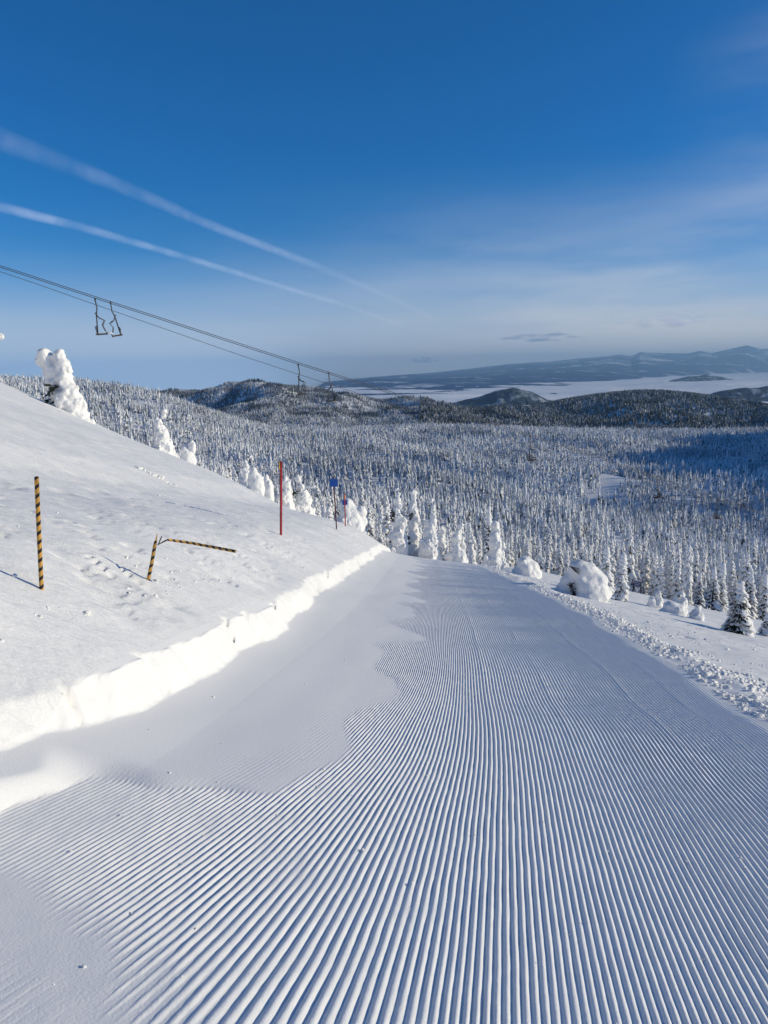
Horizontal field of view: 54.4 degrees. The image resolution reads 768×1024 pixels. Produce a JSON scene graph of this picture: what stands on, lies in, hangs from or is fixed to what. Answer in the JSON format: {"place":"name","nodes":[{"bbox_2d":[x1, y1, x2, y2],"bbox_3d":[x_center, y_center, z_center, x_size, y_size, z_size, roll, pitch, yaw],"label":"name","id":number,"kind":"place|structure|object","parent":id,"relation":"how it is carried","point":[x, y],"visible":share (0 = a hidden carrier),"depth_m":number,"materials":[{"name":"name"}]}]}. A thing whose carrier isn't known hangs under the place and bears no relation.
{"place":"outdoors","nodes":[
{"label":"outdoors","id":0,"kind":"place"},
{"bbox_2d":[0,382,390,746],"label":"snow slope","id":1,"kind":"structure","parent":0,"point":[100,526],"depth_m":9.54,"materials":[{"name":"white snow"}]},
{"bbox_2d":[34,476,43,589],"bbox_3d":[-2.646,0.232,5.735,0.090,1.015,0.033,-1,11,0],"label":"marker pole","id":2,"kind":"object","parent":1,"relation":"on","point":[38,530],"visible":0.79,"depth_m":5.71,"materials":[{"name":"yellow"}]},
{"bbox_2d":[35,348,95,423],"bbox_3d":[-17.985,-6.790,41.974,3.053,4.794,1.537,-1,11,0],"label":"snow ghost tree","id":3,"kind":"object","parent":1,"relation":"on","point":[63,393],"visible":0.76,"depth_m":41.64,"materials":[{"name":"snow"}]},
{"bbox_2d":[134,466,176,485],"bbox_3d":[-7.040,-1.088,22.904,1.237,0.686,0.710,-1,11,0],"label":"snow debris","id":4,"kind":"object","parent":1,"relation":"on","point":[161,477],"visible":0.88,"depth_m":22.84,"materials":[{"name":"white"}]},
{"bbox_2d":[153,409,172,454],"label":"snow ghost tree","id":5,"kind":"object","parent":1,"relation":"on","point":[162,441],"visible":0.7,"depth_m":45.77,"materials":[{"name":"snow"}]},
{"bbox_2d":[0,424,369,641],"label":"snow debris","id":6,"kind":"object","parent":1,"relation":"on","point":[85,612],"visible":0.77,"depth_m":7.52,"materials":[{"name":"white"}]},
{"bbox_2d":[180,440,196,464],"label":"snow ghost tree","id":7,"kind":"object","parent":1,"relation":"on","point":[188,453],"visible":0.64,"depth_m":47.42,"materials":[{"name":"snow"}]},
{"bbox_2d":[147,535,235,580],"bbox_3d":[-1.938,0.491,7.436,0.938,0.572,0.035,-1,11,0],"label":"marker pole","id":8,"kind":"object","parent":1,"relation":"on","point":[155,544],"visible":0.88,"depth_m":7.40,"materials":[{"name":"yellow"}]},
{"bbox_2d":[239,460,249,486],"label":"snow ghost tree","id":9,"kind":"object","parent":1,"relation":"on","point":[245,472],"visible":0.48,"depth_m":46.30,"materials":[{"name":"snow"}]},
{"bbox_2d":[247,467,264,495],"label":"snow ghost tree","id":10,"kind":"object","parent":1,"relation":"on","point":[255,481],"visible":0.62,"depth_m":43.49,"materials":[{"name":"snow"}]},
{"bbox_2d":[263,474,273,500],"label":"snow ghost tree","id":11,"kind":"object","parent":1,"relation":"on","point":[269,489],"visible":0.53,"depth_m":45.74,"materials":[{"name":"snow"}]},
{"bbox_2d":[279,461,281,534],"bbox_3d":[-2.460,-0.245,17.828,0.147,1.939,0.060,-1,11,0],"label":"marker pole","id":12,"kind":"object","parent":1,"relation":"on","point":[280,465],"visible":0.77,"depth_m":17.77,"materials":[{"name":"red paint"}]},
{"bbox_2d":[277,475,294,509],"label":"snow ghost tree","id":13,"kind":"object","parent":1,"relation":"on","point":[287,496],"visible":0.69,"depth_m":47.22,"materials":[{"name":"snow"}]},
{"bbox_2d":[292,470,316,515],"bbox_3d":[-5.250,-0.603,48.316,1.857,4.236,1.632,-1,11,0],"label":"snow ghost tree","id":14,"kind":"object","parent":1,"relation":"on","point":[303,501],"visible":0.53,"depth_m":47.93,"materials":[{"name":"snow"}]},
{"bbox_2d":[325,491,333,519],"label":"frosted fir","id":15,"kind":"object","parent":1,"relation":"on","point":[328,504],"visible":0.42,"depth_m":99.04,"materials":[{"name":"white"}]},
{"bbox_2d":[330,477,338,528],"bbox_3d":[-1.948,-0.334,29.419,0.329,2.072,0.074,-1,11,0],"label":"trail sign","id":16,"kind":"object","parent":1,"relation":"on","point":[333,483],"visible":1,"depth_m":29.26,"materials":[{"name":"blue"}]},
{"bbox_2d":[337,498,367,531],"bbox_3d":[-1.903,0.340,42.787,1.856,2.348,1.575,-4,11,-17],"label":"snow ghost tree","id":17,"kind":"object","parent":1,"relation":"on","point":[356,518],"visible":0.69,"depth_m":42.25,"materials":[{"name":"snow"}]},
{"bbox_2d":[365,500,374,536],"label":"frosted fir","id":18,"kind":"object","parent":1,"relation":"on","point":[369,526],"visible":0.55,"depth_m":131.40,"materials":[{"name":"white"}]},
{"bbox_2d":[376,524,383,543],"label":"frosted fir","id":19,"kind":"object","parent":1,"relation":"on","point":[380,540],"visible":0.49,"depth_m":96.90,"materials":[{"name":"white"}]},
{"bbox_2d":[0,267,766,515],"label":"lift cable","id":20,"kind":"object","parent":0,"point":[340,377],"visible":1,"depth_m":96.13,"materials":[{"name":"grey metal"}]},
{"bbox_2d":[94,298,112,334],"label":"lift chair","id":21,"kind":"object","parent":20,"relation":"hanging from","point":[96,328],"visible":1,"depth_m":81.27,"materials":[{"name":"metal"}]},
{"bbox_2d":[296,364,307,394],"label":"lift chair","id":22,"kind":"object","parent":20,"relation":"hanging from","point":[298,390],"visible":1,"depth_m":94.70,"materials":[{"name":"metal"}]},
{"bbox_2d":[527,435,536,460],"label":"lift chair","id":23,"kind":"object","parent":20,"relation":"hanging from","point":[530,456],"visible":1,"depth_m":115.86,"materials":[{"name":"metal"}]},
{"bbox_2d":[0,265,766,513],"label":"lift cable","id":24,"kind":"object","parent":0,"point":[336,374],"visible":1,"depth_m":99.41,"materials":[{"name":"grey metal"}]},
{"bbox_2d":[109,301,122,336],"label":"lift chair","id":25,"kind":"object","parent":24,"relation":"hanging from","point":[119,328],"visible":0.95,"depth_m":86.01,"materials":[{"name":"metal"}]},
{"bbox_2d":[326,372,336,401],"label":"lift chair","id":26,"kind":"object","parent":24,"relation":"hanging from","point":[334,396],"visible":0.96,"depth_m":101.09,"materials":[{"name":"metal"}]},
{"bbox_2d":[0,271,766,516],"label":"lift cable","id":27,"kind":"object","parent":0,"point":[343,388],"visible":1,"depth_m":98.94,"materials":[{"name":"grey metal"}]},
{"bbox_2d":[0,551,767,1023],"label":"groomed piste","id":28,"kind":"structure","parent":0,"point":[296,911],"depth_m":3.81,"materials":[{"name":"white"}]},
{"bbox_2d":[45,609,767,1023],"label":"snow debris","id":29,"kind":"object","parent":28,"relation":"on","point":[379,835],"visible":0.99,"depth_m":3.58,"materials":[{"name":"white"}]},
{"bbox_2d":[0,0,767,391],"label":"sky","id":30,"kind":"structure","parent":0,"point":[345,188],"materials":[{"name":"blue"}]},
{"bbox_2d":[3,379,767,594],"bbox_3d":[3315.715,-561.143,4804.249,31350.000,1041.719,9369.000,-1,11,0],"label":"valley terrain","id":31,"kind":"structure","parent":0,"point":[609,482],"depth_m":513.49,"materials":[{"name":"white"}]},
{"bbox_2d":[313,478,320,505],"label":"frosted fir","id":32,"kind":"object","parent":31,"relation":"on","point":[316,491],"visible":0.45,"depth_m":219.60,"materials":[{"name":"white"}]},
{"bbox_2d":[359,484,364,505],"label":"frosted fir","id":33,"kind":"object","parent":31,"relation":"on","point":[361,499],"visible":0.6,"depth_m":238.00,"materials":[{"name":"white"}]},
{"bbox_2d":[0,373,767,513],"bbox_3d":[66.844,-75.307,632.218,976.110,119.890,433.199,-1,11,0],"label":"forest","id":34,"kind":"object","parent":31,"relation":"on","point":[695,472],"visible":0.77,"depth_m":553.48,"materials":[{"name":"plant"}]},
{"bbox_2d":[160,378,607,427],"bbox_3d":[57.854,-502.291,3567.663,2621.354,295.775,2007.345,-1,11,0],"label":"forest","id":35,"kind":"object","parent":31,"relation":"on","point":[257,405],"visible":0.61,"depth_m":3290.31,"materials":[{"name":"plant"}]},
{"bbox_2d":[403,493,406,517],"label":"frosted fir","id":36,"kind":"object","parent":31,"relation":"on","point":[404,509],"visible":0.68,"depth_m":225.23,"materials":[{"name":"white"}]},
{"bbox_2d":[107,426,767,606],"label":"forest","id":37,"kind":"object","parent":31,"relation":"on","point":[550,510],"visible":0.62,"depth_m":303.72,"materials":[{"name":"white plant"}]},
{"bbox_2d":[450,502,456,529],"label":"frosted fir","id":38,"kind":"object","parent":31,"relation":"on","point":[453,519],"visible":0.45,"depth_m":201.13,"materials":[{"name":"white"}]},
{"bbox_2d":[261,421,762,428],"bbox_3d":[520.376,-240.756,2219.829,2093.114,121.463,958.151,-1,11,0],"label":"forest","id":39,"kind":"object","parent":31,"relation":"on","point":[322,426],"visible":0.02,"depth_m":2455.92,"materials":[{"name":"plant"}]},
{"bbox_2d":[531,532,535,559],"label":"frosted fir","id":40,"kind":"object","parent":31,"relation":"on","point":[533,552],"visible":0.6,"depth_m":167.58,"materials":[{"name":"white"}]},
{"bbox_2d":[544,545,550,572],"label":"frosted fir","id":41,"kind":"object","parent":31,"relation":"on","point":[547,561],"visible":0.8,"depth_m":152.77,"materials":[{"name":"white"}]},
{"bbox_2d":[544,528,553,573],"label":"frosted fir","id":42,"kind":"object","parent":31,"relation":"on","point":[549,537],"visible":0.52,"depth_m":165.26,"materials":[{"name":"white"}]},
{"bbox_2d":[555,539,563,575],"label":"frosted fir","id":43,"kind":"object","parent":31,"relation":"on","point":[560,565],"visible":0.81,"depth_m":135.00,"materials":[{"name":"white"}]},
{"bbox_2d":[576,520,581,549],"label":"frosted fir","id":44,"kind":"object","parent":31,"relation":"on","point":[579,531],"visible":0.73,"depth_m":220.92,"materials":[{"name":"white"}]},
{"bbox_2d":[418,389,767,428],"bbox_3d":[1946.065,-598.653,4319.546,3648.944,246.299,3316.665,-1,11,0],"label":"forest","id":45,"kind":"object","parent":31,"relation":"on","point":[637,398],"visible":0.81,"depth_m":4163.02,"materials":[{"name":"plant"}]},
{"bbox_2d":[593,520,599,548],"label":"frosted fir","id":46,"kind":"object","parent":31,"relation":"on","point":[595,535],"visible":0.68,"depth_m":219.54,"materials":[{"name":"white"}]},
{"bbox_2d":[609,539,616,584],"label":"frosted fir","id":47,"kind":"object","parent":31,"relation":"on","point":[612,558],"visible":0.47,"depth_m":150.57,"materials":[{"name":"white"}]},
{"bbox_2d":[663,546,671,587],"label":"frosted fir","id":48,"kind":"object","parent":31,"relation":"on","point":[667,558],"visible":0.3,"depth_m":161.86,"materials":[{"name":"white"}]},
{"bbox_2d":[666,544,674,592],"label":"frosted fir","id":49,"kind":"object","parent":31,"relation":"on","point":[672,555],"visible":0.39,"depth_m":139.35,"materials":[{"name":"white"}]},
{"bbox_2d":[692,535,697,558],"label":"frosted fir","id":50,"kind":"object","parent":31,"relation":"on","point":[694,544],"visible":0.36,"depth_m":201.59,"materials":[{"name":"white"}]},
{"bbox_2d":[692,550,699,596],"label":"frosted fir","id":51,"kind":"object","parent":31,"relation":"on","point":[695,573],"visible":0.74,"depth_m":139.56,"materials":[{"name":"white"}]},
{"bbox_2d":[735,549,739,585],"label":"frosted fir","id":52,"kind":"object","parent":31,"relation":"on","point":[737,566],"visible":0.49,"depth_m":170.16,"materials":[{"name":"white"}]},
{"bbox_2d":[748,540,757,583],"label":"frosted fir","id":53,"kind":"object","parent":31,"relation":"on","point":[753,556],"visible":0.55,"depth_m":169.48,"materials":[{"name":"white"}]},
{"bbox_2d":[754,567,761,598],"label":"frosted fir","id":54,"kind":"object","parent":31,"relation":"on","point":[758,578],"visible":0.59,"depth_m":140.88,"materials":[{"name":"white"}]},
{"bbox_2d":[454,388,551,406],"bbox_3d":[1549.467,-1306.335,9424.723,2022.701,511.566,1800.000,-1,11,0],"label":"hill","id":55,"kind":"structure","parent":0,"point":[513,396],"depth_m":9130.21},
{"bbox_2d":[319,345,767,395],"bbox_3d":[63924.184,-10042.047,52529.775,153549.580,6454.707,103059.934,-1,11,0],"label":"mountain range","id":56,"kind":"structure","parent":0,"point":[741,359],"depth_m":49146.25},
{"bbox_2d":[325,372,767,406],"bbox_3d":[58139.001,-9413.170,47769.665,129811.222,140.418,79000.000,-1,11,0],"label":"fog","id":57,"kind":"structure","parent":0,"point":[750,380],"depth_m":19157.26,"materials":[{"name":"white"}]},
{"bbox_2d":[483,565,767,726],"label":"snow slope","id":58,"kind":"structure","parent":0,"point":[714,634],"depth_m":14.76,"materials":[{"name":"snow"}]},
{"bbox_2d":[443,523,463,561],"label":"snow ghost tree","id":59,"kind":"object","parent":58,"relation":"on","point":[456,537],"visible":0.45,"depth_m":54.22,"materials":[{"name":"snow"}]},
{"bbox_2d":[452,544,466,562],"bbox_3d":[5.102,3.181,50.437,1.019,2.066,0.936,-1,11,0],"label":"snow mound","id":60,"kind":"object","parent":58,"relation":"on","point":[459,555],"visible":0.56,"depth_m":50.13,"materials":[{"name":"snow"}]},
{"bbox_2d":[465,523,471,557],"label":"frosted fir","id":61,"kind":"object","parent":58,"relation":"on","point":[468,539],"visible":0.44,"depth_m":106.05,"materials":[{"name":"white"}]},
{"bbox_2d":[468,534,477,564],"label":"snow ghost tree","id":62,"kind":"object","parent":58,"relation":"on","point":[472,556],"visible":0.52,"depth_m":57.39,"materials":[{"name":"snow"}]},
{"bbox_2d":[476,540,482,563],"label":"frosted fir","id":63,"kind":"object","parent":58,"relation":"on","point":[479,557],"visible":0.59,"depth_m":107.39,"materials":[{"name":"white"}]},
{"bbox_2d":[482,506,491,558],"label":"snow laden fir","id":64,"kind":"object","parent":58,"relation":"on","point":[488,524],"visible":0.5,"depth_m":60.15,"materials":[{"name":"white"}]},
{"bbox_2d":[482,521,506,568],"bbox_3d":[8.248,3.258,56.004,1.928,5.194,1.843,-1,11,0],"label":"snow ghost tree","id":65,"kind":"object","parent":58,"relation":"on","point":[493,555],"visible":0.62,"depth_m":55.63,"materials":[{"name":"snow"}]},
{"bbox_2d":[505,543,511,566],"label":"frosted fir","id":66,"kind":"object","parent":58,"relation":"on","point":[508,558],"visible":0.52,"depth_m":127.57,"materials":[{"name":"white"}]},
{"bbox_2d":[512,556,541,578],"bbox_3d":[7.334,2.990,38.266,1.557,1.520,1.426,-1,11,0],"label":"snow mound","id":67,"kind":"object","parent":58,"relation":"on","point":[527,566],"visible":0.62,"depth_m":37.82,"materials":[{"name":"snow"}]},
{"bbox_2d":[535,540,543,570],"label":"frosted fir","id":68,"kind":"object","parent":58,"relation":"on","point":[539,553],"visible":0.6,"depth_m":131.49,"materials":[{"name":"white"}]},
{"bbox_2d":[551,559,612,601],"bbox_3d":[6.286,2.280,24.190,2.218,1.509,1.697,-1,11,0],"label":"snow ghost tree","id":69,"kind":"object","parent":58,"relation":"on","point":[584,579],"visible":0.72,"depth_m":23.82,"materials":[{"name":"snow"}]},
{"bbox_2d":[601,547,614,593],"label":"snow laden fir","id":70,"kind":"object","parent":58,"relation":"on","point":[606,568],"visible":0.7,"depth_m":38.61,"materials":[{"name":"white"}]},
{"bbox_2d":[612,553,629,601],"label":"snow laden fir","id":71,"kind":"object","parent":58,"relation":"on","point":[621,592],"visible":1,"depth_m":32.53,"materials":[{"name":"white"}]},
{"bbox_2d":[478,564,767,721],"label":"snow debris","id":72,"kind":"object","parent":58,"relation":"on","point":[704,673],"visible":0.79,"depth_m":10.05,"materials":[{"name":"white"}]},
{"bbox_2d":[625,529,638,591],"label":"frosted fir","id":73,"kind":"object","parent":58,"relation":"on","point":[629,552],"visible":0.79,"depth_m":129.84,"materials":[{"name":"white"}]},
{"bbox_2d":[638,550,650,593],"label":"frosted fir","id":74,"kind":"object","parent":58,"relation":"on","point":[646,570],"visible":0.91,"depth_m":136.44,"materials":[{"name":"white"}]},
{"bbox_2d":[646,557,656,595],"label":"frosted fir","id":75,"kind":"object","parent":58,"relation":"on","point":[650,591],"visible":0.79,"depth_m":129.34,"materials":[{"name":"white"}]},
{"bbox_2d":[646,596,656,607],"bbox_3d":[11.810,4.019,32.894,0.464,0.619,0.353,-1,11,0],"label":"snow mound","id":76,"kind":"object","parent":58,"relation":"on","point":[652,601],"visible":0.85,"depth_m":32.77,"materials":[{"name":"snow"}]},
{"bbox_2d":[653,555,665,597],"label":"frosted fir","id":77,"kind":"object","parent":58,"relation":"on","point":[659,582],"visible":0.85,"depth_m":125.36,"materials":[{"name":"white"}]},
{"bbox_2d":[655,591,663,608],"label":"snow ghost tree","id":78,"kind":"object","parent":58,"relation":"on","point":[659,599],"visible":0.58,"depth_m":32.80,"materials":[{"name":"snow"}]},
{"bbox_2d":[666,560,673,597],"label":"frosted fir","id":79,"kind":"object","parent":58,"relation":"on","point":[670,576],"visible":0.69,"depth_m":131.63,"materials":[{"name":"white"}]},
{"bbox_2d":[659,601,687,615],"bbox_3d":[10.846,3.675,27.971,1.073,0.671,0.977,-1,11,0],"label":"snow mound","id":80,"kind":"object","parent":58,"relation":"on","point":[673,607],"visible":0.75,"depth_m":27.73,"materials":[{"name":"snow"}]},
{"bbox_2d":[670,558,679,600],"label":"frosted fir","id":81,"kind":"object","parent":58,"relation":"on","point":[675,589],"visible":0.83,"depth_m":124.92,"materials":[{"name":"white"}]},
{"bbox_2d":[669,551,680,599],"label":"frosted fir","id":82,"kind":"object","parent":58,"relation":"on","point":[678,561],"visible":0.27,"depth_m":127.99,"materials":[{"name":"white"}]},
{"bbox_2d":[673,591,687,606],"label":"snow ghost tree","id":83,"kind":"object","parent":58,"relation":"on","point":[680,598],"visible":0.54,"depth_m":47.15,"materials":[{"name":"snow"}]},
{"bbox_2d":[677,545,692,593],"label":"frosted fir","id":84,"kind":"object","parent":58,"relation":"on","point":[687,571],"visible":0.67,"depth_m":123.98,"materials":[{"name":"white"}]},
{"bbox_2d":[684,575,693,604],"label":"snow laden fir","id":85,"kind":"object","parent":58,"relation":"on","point":[688,594],"visible":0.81,"depth_m":93.20,"materials":[{"name":"white"}]},
{"bbox_2d":[688,605,704,620],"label":"snow ghost tree","id":86,"kind":"object","parent":58,"relation":"on","point":[695,613],"visible":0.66,"depth_m":26.81,"materials":[{"name":"snow"}]},
{"bbox_2d":[693,573,704,607],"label":"snow laden fir","id":87,"kind":"object","parent":58,"relation":"on","point":[699,598],"visible":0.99,"depth_m":91.20,"materials":[{"name":"white"}]},
{"bbox_2d":[693,552,706,598],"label":"frosted fir","id":88,"kind":"object","parent":58,"relation":"on","point":[703,568],"visible":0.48,"depth_m":132.31,"materials":[{"name":"white"}]},
{"bbox_2d":[705,568,721,611],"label":"snow laden fir","id":89,"kind":"object","parent":58,"relation":"on","point":[713,598],"visible":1,"depth_m":87.98,"materials":[{"name":"white"}]},
{"bbox_2d":[716,552,721,594],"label":"frosted fir","id":90,"kind":"object","parent":58,"relation":"on","point":[719,562],"visible":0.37,"depth_m":133.19,"materials":[{"name":"white"}]},
{"bbox_2d":[715,563,727,611],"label":"snow laden fir","id":91,"kind":"object","parent":58,"relation":"on","point":[722,590],"visible":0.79,"depth_m":90.03,"materials":[{"name":"white"}]},
{"bbox_2d":[727,554,736,600],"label":"frosted fir","id":92,"kind":"object","parent":58,"relation":"on","point":[730,576],"visible":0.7,"depth_m":137.21,"materials":[{"name":"white"}]},
{"bbox_2d":[720,581,755,636],"bbox_3d":[10.278,2.893,21.593,0.968,1.853,0.953,-1,11,0],"label":"snow laden fir","id":93,"kind":"object","parent":58,"relation":"on","point":[738,620],"visible":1,"depth_m":21.43,"materials":[{"name":"white"}]},
{"bbox_2d":[741,553,753,589],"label":"frosted fir","id":94,"kind":"object","parent":58,"relation":"on","point":[747,565],"visible":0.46,"depth_m":129.89,"materials":[{"name":"white"}]},
{"bbox_2d":[745,571,757,618],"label":"snow laden fir","id":95,"kind":"object","parent":58,"relation":"on","point":[752,598],"visible":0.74,"depth_m":87.00,"materials":[{"name":"white"}]},
{"bbox_2d":[756,574,767,620],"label":"snow laden fir","id":96,"kind":"object","parent":58,"relation":"on","point":[763,606],"visible":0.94,"depth_m":85.18,"materials":[{"name":"white"}]},
{"bbox_2d":[758,614,767,636],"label":"snow laden fir","id":97,"kind":"object","parent":58,"relation":"on","point":[763,629],"visible":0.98,"depth_m":26.11,"materials":[{"name":"white"}]},
{"bbox_2d":[759,564,767,599],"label":"frosted fir","id":98,"kind":"object","parent":58,"relation":"on","point":[763,574],"visible":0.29,"depth_m":129.81,"materials":[{"name":"white"}]},
{"bbox_2d":[668,375,731,381],"bbox_3d":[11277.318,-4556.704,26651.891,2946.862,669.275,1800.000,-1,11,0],"label":"hill","id":99,"kind":"structure","parent":0,"point":[700,378],"depth_m":26394.96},
{"bbox_2d":[711,386,767,401],"bbox_3d":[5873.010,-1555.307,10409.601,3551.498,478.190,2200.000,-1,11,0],"label":"hill","id":100,"kind":"structure","parent":0,"point":[759,394],"depth_m":10110.60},
{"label":"snow slope","id":101,"kind":"structure","parent":0,"visible":0},
{"bbox_2d":[378,502,383,527],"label":"frosted fir","id":102,"kind":"object","parent":101,"relation":"on","point":[380,512],"visible":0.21,"depth_m":124.90,"materials":[{"name":"white"}]},
{"bbox_2d":[379,495,390,546],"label":"frosted fir","id":103,"kind":"object","parent":101,"relation":"on","point":[385,526],"visible":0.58,"depth_m":102.84,"materials":[{"name":"white"}]},
{"bbox_2d":[388,488,408,554],"bbox_3d":[0.942,1.336,54.466,1.692,6.325,1.754,-1,11,0],"label":"snow ghost tree","id":104,"kind":"object","parent":101,"relation":"on","point":[397,537],"visible":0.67,"depth_m":54.00,"materials":[{"name":"snow"}]},
{"bbox_2d":[407,489,419,556],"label":"snow ghost tree","id":105,"kind":"object","parent":101,"relation":"on","point":[413,536],"visible":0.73,"depth_m":55.41,"materials":[{"name":"snow"}]},
{"bbox_2d":[418,498,442,559],"bbox_3d":[3.341,1.976,54.556,1.898,6.133,1.990,5,12,30],"label":"snow ghost tree","id":106,"kind":"object","parent":101,"relation":"on","point":[428,548],"visible":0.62,"depth_m":54.04,"materials":[{"name":"snow"}]},
{"bbox_2d":[438,526,446,560],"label":"snow ghost tree","id":107,"kind":"object","parent":101,"relation":"on","point":[442,546],"visible":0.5,"depth_m":54.98,"materials":[{"name":"snow"}]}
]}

